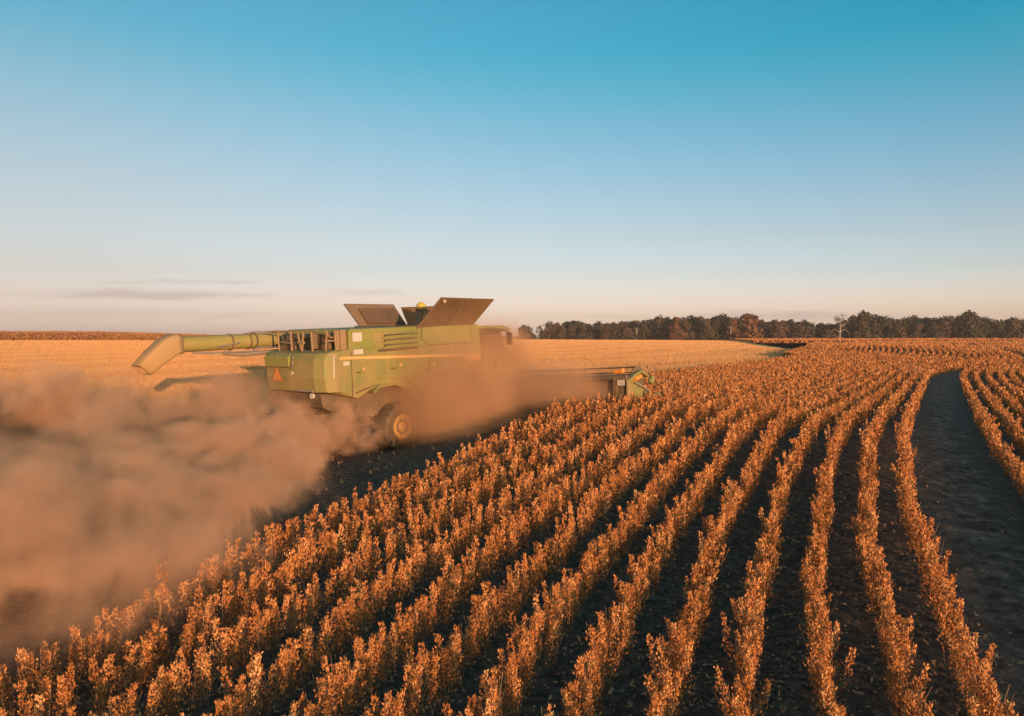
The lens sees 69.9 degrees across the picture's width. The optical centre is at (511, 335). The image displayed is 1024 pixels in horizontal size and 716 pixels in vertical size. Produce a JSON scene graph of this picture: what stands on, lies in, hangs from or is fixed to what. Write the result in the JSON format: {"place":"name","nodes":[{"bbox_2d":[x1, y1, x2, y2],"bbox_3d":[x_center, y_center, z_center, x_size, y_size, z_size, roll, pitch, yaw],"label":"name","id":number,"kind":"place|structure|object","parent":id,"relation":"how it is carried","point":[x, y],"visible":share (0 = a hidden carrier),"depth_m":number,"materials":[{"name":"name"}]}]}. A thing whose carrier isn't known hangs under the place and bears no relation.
{"place":"outdoors","nodes":[
{"label":"outdoors","id":0,"kind":"place"},
{"bbox_2d":[9,392,394,487],"bbox_3d":[-8.221,2.417,17.076,5.748,2.202,11.208,0,0,36],"label":"flying chaff","id":1,"kind":"object","parent":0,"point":[280,432],"visible":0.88,"depth_m":20.13,"materials":[{"name":"plant"}]},
{"bbox_2d":[0,336,1023,715],"bbox_3d":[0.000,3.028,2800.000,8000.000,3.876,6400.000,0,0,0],"label":"ground","id":2,"kind":"structure","parent":0,"point":[66,562],"depth_m":12.23,"materials":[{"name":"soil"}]},
{"bbox_2d":[0,330,211,339],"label":"tall crop","id":3,"kind":"object","parent":2,"relation":"on","point":[62,335],"visible":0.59,"depth_m":181.33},
{"bbox_2d":[131,297,661,450],"bbox_3d":[-4.137,1.153,24.074,13.050,4.701,14.273,0,3,38],"label":"combine harvester","id":4,"kind":"object","parent":2,"relation":"on","point":[425,365],"visible":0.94,"depth_m":22.95,"materials":[{"name":"green paint"}]},
{"bbox_2d":[0,339,794,523],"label":"stubble","id":5,"kind":"object","parent":2,"relation":"on","point":[32,372],"visible":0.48,"depth_m":50.33,"materials":[{"name":"plant"}]},
{"bbox_2d":[0,342,935,715],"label":"crop row","id":6,"kind":"object","parent":2,"relation":"on","point":[162,592],"visible":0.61,"depth_m":10.21,"materials":[{"name":"plant"}]},
{"bbox_2d":[0,341,944,715],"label":"crop row","id":7,"kind":"object","parent":2,"relation":"on","point":[146,651],"visible":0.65,"depth_m":9.95,"materials":[{"name":"plant"}]},
{"bbox_2d":[67,341,949,715],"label":"crop row","id":8,"kind":"object","parent":2,"relation":"on","point":[271,617],"visible":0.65,"depth_m":10.06,"materials":[{"name":"plant"}]},
{"bbox_2d":[516,324,536,339],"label":"tree","id":9,"kind":"object","parent":2,"relation":"on","point":[525,332],"visible":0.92,"depth_m":392.08,"materials":[{"name":"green plant"}]},
{"bbox_2d":[536,321,560,339],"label":"tree","id":10,"kind":"object","parent":2,"relation":"on","point":[548,331],"visible":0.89,"depth_m":388.97,"materials":[{"name":"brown plant"}]},
{"bbox_2d":[166,340,956,715],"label":"crop row","id":11,"kind":"object","parent":2,"relation":"on","point":[406,570],"visible":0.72,"depth_m":10.35,"materials":[{"name":"plant"}]},
{"bbox_2d":[554,326,568,339],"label":"tree","id":12,"kind":"object","parent":2,"relation":"on","point":[561,332],"visible":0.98,"depth_m":385.90,"materials":[{"name":"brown plant"}]},
{"bbox_2d":[561,321,571,338],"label":"tree","id":13,"kind":"object","parent":2,"relation":"on","point":[566,324],"visible":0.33,"depth_m":403.34,"materials":[{"name":"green plant"}]},
{"bbox_2d":[567,324,577,339],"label":"tree","id":14,"kind":"object","parent":2,"relation":"on","point":[572,333],"visible":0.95,"depth_m":388.04,"materials":[{"name":"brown plant"}]},
{"bbox_2d":[571,321,581,339],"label":"tree","id":15,"kind":"object","parent":2,"relation":"on","point":[577,324],"visible":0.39,"depth_m":395.36,"materials":[{"name":"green plant"}]},
{"bbox_2d":[575,325,591,339],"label":"tree","id":16,"kind":"object","parent":2,"relation":"on","point":[583,334],"visible":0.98,"depth_m":384.98,"materials":[{"name":"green plant"}]},
{"bbox_2d":[588,325,602,339],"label":"tree","id":17,"kind":"object","parent":2,"relation":"on","point":[594,331],"visible":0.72,"depth_m":393.10,"materials":[{"name":"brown plant"}]},
{"bbox_2d":[593,321,603,339],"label":"tree","id":18,"kind":"object","parent":2,"relation":"on","point":[599,323],"visible":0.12,"depth_m":413.23,"materials":[{"name":"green plant"}]},
{"bbox_2d":[598,325,610,339],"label":"tree","id":19,"kind":"object","parent":2,"relation":"on","point":[605,334],"visible":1,"depth_m":384.74,"materials":[{"name":"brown plant"}]},
{"bbox_2d":[607,326,624,339],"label":"tree","id":20,"kind":"object","parent":2,"relation":"on","point":[613,332],"visible":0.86,"depth_m":384.81,"materials":[{"name":"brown plant"}]},
{"bbox_2d":[281,341,963,715],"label":"crop row","id":21,"kind":"object","parent":2,"relation":"on","point":[423,619],"visible":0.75,"depth_m":10.46,"materials":[{"name":"plant"}]},
{"bbox_2d":[616,321,630,332],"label":"tree","id":22,"kind":"object","parent":2,"relation":"on","point":[622,325],"visible":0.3,"depth_m":412.80,"materials":[{"name":"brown plant"}]},
{"bbox_2d":[617,327,635,339],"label":"tree","id":23,"kind":"object","parent":2,"relation":"on","point":[626,333],"visible":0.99,"depth_m":381.25,"materials":[{"name":"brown plant"}]},
{"bbox_2d":[630,320,639,326],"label":"tree","id":24,"kind":"object","parent":2,"relation":"on","point":[636,324],"visible":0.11,"depth_m":416.90,"materials":[{"name":"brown plant"}]},
{"bbox_2d":[630,326,644,339],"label":"tree","id":25,"kind":"object","parent":2,"relation":"on","point":[639,336],"visible":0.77,"depth_m":384.41,"materials":[{"name":"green plant"}]},
{"bbox_2d":[638,323,649,338],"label":"tree","id":26,"kind":"object","parent":2,"relation":"on","point":[644,329],"visible":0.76,"depth_m":392.64,"materials":[{"name":"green plant"}]},
{"bbox_2d":[645,325,657,339],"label":"tree","id":27,"kind":"object","parent":2,"relation":"on","point":[651,334],"visible":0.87,"depth_m":393.63,"materials":[{"name":"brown plant"}]},
{"bbox_2d":[644,319,658,339],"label":"tree","id":28,"kind":"object","parent":2,"relation":"on","point":[651,322],"visible":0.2,"depth_m":399.97,"materials":[{"name":"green plant"}]},
{"bbox_2d":[652,315,668,331],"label":"tree","id":29,"kind":"object","parent":2,"relation":"on","point":[659,320],"visible":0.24,"depth_m":415.22,"materials":[{"name":"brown plant"}]},
{"bbox_2d":[654,323,670,339],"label":"tree","id":30,"kind":"object","parent":2,"relation":"on","point":[662,332],"visible":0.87,"depth_m":388.03,"materials":[{"name":"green plant"}]},
{"bbox_2d":[362,341,970,715],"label":"crop row","id":31,"kind":"object","parent":2,"relation":"on","point":[638,467],"visible":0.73,"depth_m":10.39,"materials":[{"name":"plant"}]},
{"bbox_2d":[667,317,687,339],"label":"tree","id":32,"kind":"object","parent":2,"relation":"on","point":[675,333],"visible":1,"depth_m":378.59,"materials":[{"name":"orange plant"}]},
{"bbox_2d":[680,317,692,339],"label":"tree","id":33,"kind":"object","parent":2,"relation":"on","point":[684,319],"visible":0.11,"depth_m":408.39,"materials":[{"name":"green plant"}]},
{"bbox_2d":[680,321,694,339],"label":"tree","id":34,"kind":"object","parent":2,"relation":"on","point":[685,325],"visible":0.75,"depth_m":384.66,"materials":[{"name":"brown plant"}]},
{"bbox_2d":[687,315,696,339],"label":"tree","id":35,"kind":"object","parent":2,"relation":"on","point":[692,319],"visible":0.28,"depth_m":413.37,"materials":[{"name":"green plant"}]},
{"bbox_2d":[690,320,702,339],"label":"tree","id":36,"kind":"object","parent":2,"relation":"on","point":[695,329],"visible":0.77,"depth_m":394.46,"materials":[{"name":"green plant"}]},
{"bbox_2d":[695,316,708,338],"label":"tree","id":37,"kind":"object","parent":2,"relation":"on","point":[700,318],"visible":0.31,"depth_m":404.76,"materials":[{"name":"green plant"}]},
{"bbox_2d":[697,319,714,339],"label":"tree","id":38,"kind":"object","parent":2,"relation":"on","point":[706,328],"visible":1,"depth_m":387.81,"materials":[{"name":"brown plant"}]},
{"bbox_2d":[442,341,977,715],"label":"crop row","id":39,"kind":"object","parent":2,"relation":"on","point":[609,546],"visible":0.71,"depth_m":10.34,"materials":[{"name":"plant"}]},
{"bbox_2d":[705,314,719,339],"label":"tree","id":40,"kind":"object","parent":2,"relation":"on","point":[712,319],"visible":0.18,"depth_m":405.06,"materials":[{"name":"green plant"}]},
{"bbox_2d":[708,321,721,339],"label":"tree","id":41,"kind":"object","parent":2,"relation":"on","point":[716,327],"visible":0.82,"depth_m":389.26,"materials":[{"name":"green plant"}]},
{"bbox_2d":[710,313,728,331],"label":"tree","id":42,"kind":"object","parent":2,"relation":"on","point":[721,318],"visible":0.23,"depth_m":401.37,"materials":[{"name":"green plant"}]},
{"bbox_2d":[718,321,728,339],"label":"tree","id":43,"kind":"object","parent":2,"relation":"on","point":[723,330],"visible":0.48,"depth_m":390.63,"materials":[{"name":"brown plant"}]},
{"bbox_2d":[725,319,742,339],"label":"tree","id":44,"kind":"object","parent":2,"relation":"on","point":[732,331],"visible":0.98,"depth_m":382.50,"materials":[{"name":"orange plant"}]},
{"bbox_2d":[733,320,746,337],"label":"tree","id":45,"kind":"object","parent":2,"relation":"on","point":[739,324],"visible":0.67,"depth_m":385.77,"materials":[{"name":"brown plant"}]},
{"bbox_2d":[737,313,766,337],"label":"tree","id":46,"kind":"object","parent":2,"relation":"on","point":[751,324],"visible":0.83,"depth_m":383.48,"materials":[{"name":"orange plant"}]},
{"bbox_2d":[757,319,764,327],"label":"tree","id":47,"kind":"object","parent":2,"relation":"on","point":[760,322],"visible":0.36,"depth_m":408.70,"materials":[{"name":"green plant"}]},
{"bbox_2d":[541,341,984,715],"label":"crop row","id":48,"kind":"object","parent":2,"relation":"on","point":[629,602],"visible":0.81,"depth_m":10.63,"materials":[{"name":"plant"}]},
{"bbox_2d":[759,325,767,337],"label":"tree","id":49,"kind":"object","parent":2,"relation":"on","point":[764,328],"visible":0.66,"depth_m":392.93,"materials":[{"name":"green plant"}]},
{"bbox_2d":[505,341,1023,411],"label":"standing crop","id":50,"kind":"object","parent":2,"relation":"on","point":[807,355],"visible":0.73,"depth_m":71.67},
{"bbox_2d":[759,321,771,331],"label":"tree","id":51,"kind":"object","parent":2,"relation":"on","point":[768,324],"visible":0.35,"depth_m":406.31,"materials":[{"name":"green plant"}]},
{"bbox_2d":[765,321,787,337],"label":"tree","id":52,"kind":"object","parent":2,"relation":"on","point":[770,330],"visible":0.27,"depth_m":388.92,"materials":[{"name":"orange plant"}]},
{"bbox_2d":[769,324,784,338],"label":"tree","id":53,"kind":"object","parent":2,"relation":"on","point":[776,331],"visible":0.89,"depth_m":381.58,"materials":[{"name":"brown plant"}]},
{"bbox_2d":[782,324,792,337],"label":"tree","id":54,"kind":"object","parent":2,"relation":"on","point":[789,333],"visible":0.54,"depth_m":394.51,"materials":[{"name":"brown plant"}]},
{"bbox_2d":[785,319,797,331],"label":"tree","id":55,"kind":"object","parent":2,"relation":"on","point":[790,323],"visible":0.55,"depth_m":401.13,"materials":[{"name":"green plant"}]},
{"bbox_2d":[790,321,806,337],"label":"tree","id":56,"kind":"object","parent":2,"relation":"on","point":[800,324],"visible":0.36,"depth_m":399.81,"materials":[{"name":"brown plant"}]},
{"bbox_2d":[792,327,807,337],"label":"tree","id":57,"kind":"object","parent":2,"relation":"on","point":[799,333],"visible":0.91,"depth_m":383.61,"materials":[{"name":"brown plant"}]},
{"bbox_2d":[800,319,814,335],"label":"tree","id":58,"kind":"object","parent":2,"relation":"on","point":[806,322],"visible":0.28,"depth_m":402.06,"materials":[{"name":"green plant"}]},
{"bbox_2d":[805,326,815,337],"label":"tree","id":59,"kind":"object","parent":2,"relation":"on","point":[808,331],"visible":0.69,"depth_m":387.88,"materials":[{"name":"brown plant"}]},
{"bbox_2d":[644,341,992,715],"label":"crop row","id":60,"kind":"object","parent":2,"relation":"on","point":[684,642],"visible":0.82,"depth_m":10.77,"materials":[{"name":"plant"}]},
{"bbox_2d":[814,328,823,337],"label":"tree","id":61,"kind":"object","parent":2,"relation":"on","point":[818,334],"visible":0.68,"depth_m":392.01,"materials":[{"name":"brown plant"}]},
{"bbox_2d":[815,322,827,328],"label":"tree","id":62,"kind":"object","parent":2,"relation":"on","point":[821,325],"visible":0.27,"depth_m":420.44,"materials":[{"name":"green plant"}]},
{"bbox_2d":[821,323,833,337],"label":"tree","id":63,"kind":"object","parent":2,"relation":"on","point":[825,326],"visible":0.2,"depth_m":408.85,"materials":[{"name":"green plant"}]},
{"bbox_2d":[821,328,837,338],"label":"tree","id":64,"kind":"object","parent":2,"relation":"on","point":[826,333],"visible":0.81,"depth_m":384.15,"materials":[{"name":"green plant"}]},
{"bbox_2d":[807,341,858,346],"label":"curved crop strip","id":65,"kind":"object","parent":2,"relation":"on","point":[822,342],"visible":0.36,"depth_m":201.08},
{"bbox_2d":[829,323,843,332],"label":"tree","id":66,"kind":"object","parent":2,"relation":"on","point":[835,326],"visible":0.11,"depth_m":404.68,"materials":[{"name":"green plant"}]},
{"bbox_2d":[833,330,845,337],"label":"tree","id":67,"kind":"object","parent":2,"relation":"on","point":[836,332],"visible":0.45,"depth_m":388.92,"materials":[{"name":"green plant"}]},
{"bbox_2d":[830,313,850,337],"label":"sparse tree","id":68,"kind":"object","parent":2,"relation":"on","point":[841,321],"visible":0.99,"depth_m":377.93,"materials":[{"name":"beige plant"}]},
{"bbox_2d":[839,320,850,331],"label":"tree","id":69,"kind":"object","parent":2,"relation":"on","point":[843,323],"visible":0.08,"depth_m":417.70,"materials":[{"name":"green plant"}]},
{"bbox_2d":[844,324,853,336],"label":"tree","id":70,"kind":"object","parent":2,"relation":"on","point":[849,327],"visible":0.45,"depth_m":390.84,"materials":[{"name":"green plant"}]},
{"bbox_2d":[847,314,856,324],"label":"tree","id":71,"kind":"object","parent":2,"relation":"on","point":[852,318],"visible":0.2,"depth_m":417.06,"materials":[{"name":"green plant"}]},
{"bbox_2d":[713,341,999,715],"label":"crop row","id":72,"kind":"object","parent":2,"relation":"on","point":[758,595],"visible":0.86,"depth_m":10.56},
{"bbox_2d":[846,310,871,337],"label":"tree","id":73,"kind":"object","parent":2,"relation":"on","point":[863,314],"visible":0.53,"depth_m":384.69,"materials":[{"name":"green plant"}]},
{"bbox_2d":[850,318,870,338],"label":"tree","id":74,"kind":"object","parent":2,"relation":"on","point":[860,325],"visible":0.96,"depth_m":380.56,"materials":[{"name":"green plant"}]},
{"bbox_2d":[867,320,885,337],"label":"tree","id":75,"kind":"object","parent":2,"relation":"on","point":[876,331],"visible":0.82,"depth_m":382.44,"materials":[{"name":"green plant"}]},
{"bbox_2d":[875,316,888,337],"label":"tree","id":76,"kind":"object","parent":2,"relation":"on","point":[880,319],"visible":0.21,"depth_m":407.51,"materials":[{"name":"green plant"}]},
{"bbox_2d":[878,320,894,337],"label":"tree","id":77,"kind":"object","parent":2,"relation":"on","point":[886,325],"visible":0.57,"depth_m":391.48,"materials":[{"name":"green plant"}]},
{"bbox_2d":[885,316,894,325],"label":"tree","id":78,"kind":"object","parent":2,"relation":"on","point":[892,319],"visible":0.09,"depth_m":410.51,"materials":[{"name":"green plant"}]},
{"bbox_2d":[891,319,901,326],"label":"tree","id":79,"kind":"object","parent":2,"relation":"on","point":[898,321],"visible":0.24,"depth_m":402.39,"materials":[{"name":"green plant"}]},
{"bbox_2d":[886,324,908,337],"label":"tree","id":80,"kind":"object","parent":2,"relation":"on","point":[898,330],"visible":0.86,"depth_m":381.64,"materials":[{"name":"green plant"}]},
{"bbox_2d":[799,341,1007,715],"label":"crop row","id":81,"kind":"object","parent":2,"relation":"on","point":[818,626],"visible":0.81,"depth_m":10.74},
{"bbox_2d":[898,321,913,337],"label":"tree","id":82,"kind":"object","parent":2,"relation":"on","point":[908,331],"visible":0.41,"depth_m":392.08,"materials":[{"name":"green plant"}]},
{"bbox_2d":[900,317,911,323],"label":"tree","id":83,"kind":"object","parent":2,"relation":"on","point":[905,320],"visible":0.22,"depth_m":408.98,"materials":[{"name":"green plant"}]},
{"bbox_2d":[907,314,922,326],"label":"tree","id":84,"kind":"object","parent":2,"relation":"on","point":[915,318],"visible":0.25,"depth_m":407.81,"materials":[{"name":"green plant"}]},
{"bbox_2d":[909,322,927,337],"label":"tree","id":85,"kind":"object","parent":2,"relation":"on","point":[917,327],"visible":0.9,"depth_m":387.33,"materials":[{"name":"green plant"}]},
{"bbox_2d":[921,324,928,337],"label":"tree","id":86,"kind":"object","parent":2,"relation":"on","point":[924,329],"visible":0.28,"depth_m":393.75,"materials":[{"name":"green plant"}]},
{"bbox_2d":[920,318,937,332],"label":"tree","id":87,"kind":"object","parent":2,"relation":"on","point":[928,321],"visible":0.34,"depth_m":401.72,"materials":[{"name":"green plant"}]},
{"bbox_2d":[847,341,1014,715],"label":"crop row","id":88,"kind":"object","parent":2,"relation":"on","point":[878,587],"visible":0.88,"depth_m":10.34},
{"bbox_2d":[924,322,944,337],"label":"tree","id":89,"kind":"object","parent":2,"relation":"on","point":[931,331],"visible":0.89,"depth_m":384.06,"materials":[{"name":"green plant"}]},
{"bbox_2d":[932,316,947,330],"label":"tree","id":90,"kind":"object","parent":2,"relation":"on","point":[938,320],"visible":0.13,"depth_m":402.13,"materials":[{"name":"green plant"}]},
{"bbox_2d":[937,320,952,337],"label":"tree","id":91,"kind":"object","parent":2,"relation":"on","point":[943,325],"visible":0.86,"depth_m":383.48,"materials":[{"name":"green plant"}]},
{"bbox_2d":[940,315,956,327],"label":"tree","id":92,"kind":"object","parent":2,"relation":"on","point":[949,318],"visible":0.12,"depth_m":414.64,"materials":[{"name":"green plant"}]},
{"bbox_2d":[946,321,958,337],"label":"tree","id":93,"kind":"object","parent":2,"relation":"on","point":[954,322],"visible":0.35,"depth_m":387.78,"materials":[{"name":"green plant"}]},
{"bbox_2d":[890,341,1022,715],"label":"crop row","id":94,"kind":"object","parent":2,"relation":"on","point":[954,633],"visible":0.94,"depth_m":10.16,"materials":[{"name":"plant"}]},
{"bbox_2d":[960,320,978,337],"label":"tree","id":95,"kind":"object","parent":2,"relation":"on","point":[969,332],"visible":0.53,"depth_m":381.07,"materials":[{"name":"green plant"}]},
{"bbox_2d":[951,310,991,337],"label":"tree","id":96,"kind":"object","parent":2,"relation":"on","point":[972,319],"visible":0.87,"depth_m":380.24,"materials":[{"name":"green plant"}]},
{"bbox_2d":[983,321,994,337],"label":"tree","id":97,"kind":"object","parent":2,"relation":"on","point":[988,327],"visible":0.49,"depth_m":389.76,"materials":[{"name":"green plant"}]},
{"bbox_2d":[959,341,1023,499],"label":"crop row","id":98,"kind":"object","parent":2,"relation":"on","point":[1005,456],"visible":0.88,"depth_m":21.96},
{"bbox_2d":[986,318,1001,333],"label":"tree","id":99,"kind":"object","parent":2,"relation":"on","point":[992,321],"visible":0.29,"depth_m":403.59,"materials":[{"name":"green plant"}]},
{"bbox_2d":[987,322,1004,337],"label":"tree","id":100,"kind":"object","parent":2,"relation":"on","point":[997,326],"visible":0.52,"depth_m":387.45,"materials":[{"name":"green plant"}]},
{"bbox_2d":[970,340,1023,455],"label":"crop row","id":101,"kind":"object","parent":2,"relation":"on","point":[1010,426],"visible":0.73,"depth_m":28.32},
{"bbox_2d":[981,341,1023,424],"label":"crop row","id":102,"kind":"object","parent":2,"relation":"on","point":[1012,403],"visible":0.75,"depth_m":37.65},
{"bbox_2d":[985,341,1023,404],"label":"crop row","id":103,"kind":"object","parent":2,"relation":"on","point":[1009,387],"visible":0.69,"depth_m":45.57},
{"bbox_2d":[988,341,1023,392],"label":"crop row","id":104,"kind":"object","parent":2,"relation":"on","point":[1013,376],"visible":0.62,"depth_m":53.14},
{"bbox_2d":[999,316,1020,330],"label":"tree","id":105,"kind":"object","parent":2,"relation":"on","point":[1011,319],"visible":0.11,"depth_m":400.30,"materials":[{"name":"green plant"}]},
{"bbox_2d":[997,320,1023,337],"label":"tree","id":106,"kind":"object","parent":2,"relation":"on","point":[1013,330],"visible":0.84,"depth_m":370.27,"materials":[{"name":"green plant"}]},
{"bbox_2d":[0,0,1023,335],"label":"sky","id":107,"kind":"structure","parent":0,"point":[214,167],"materials":[{"name":"blue"}]},
{"bbox_2d":[757,343,806,347],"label":"bare soil","id":108,"kind":"structure","parent":0,"point":[792,345],"depth_m":209.13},
{"bbox_2d":[734,338,1023,342],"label":"crop field","id":109,"kind":"structure","parent":0,"point":[787,340],"depth_m":263.57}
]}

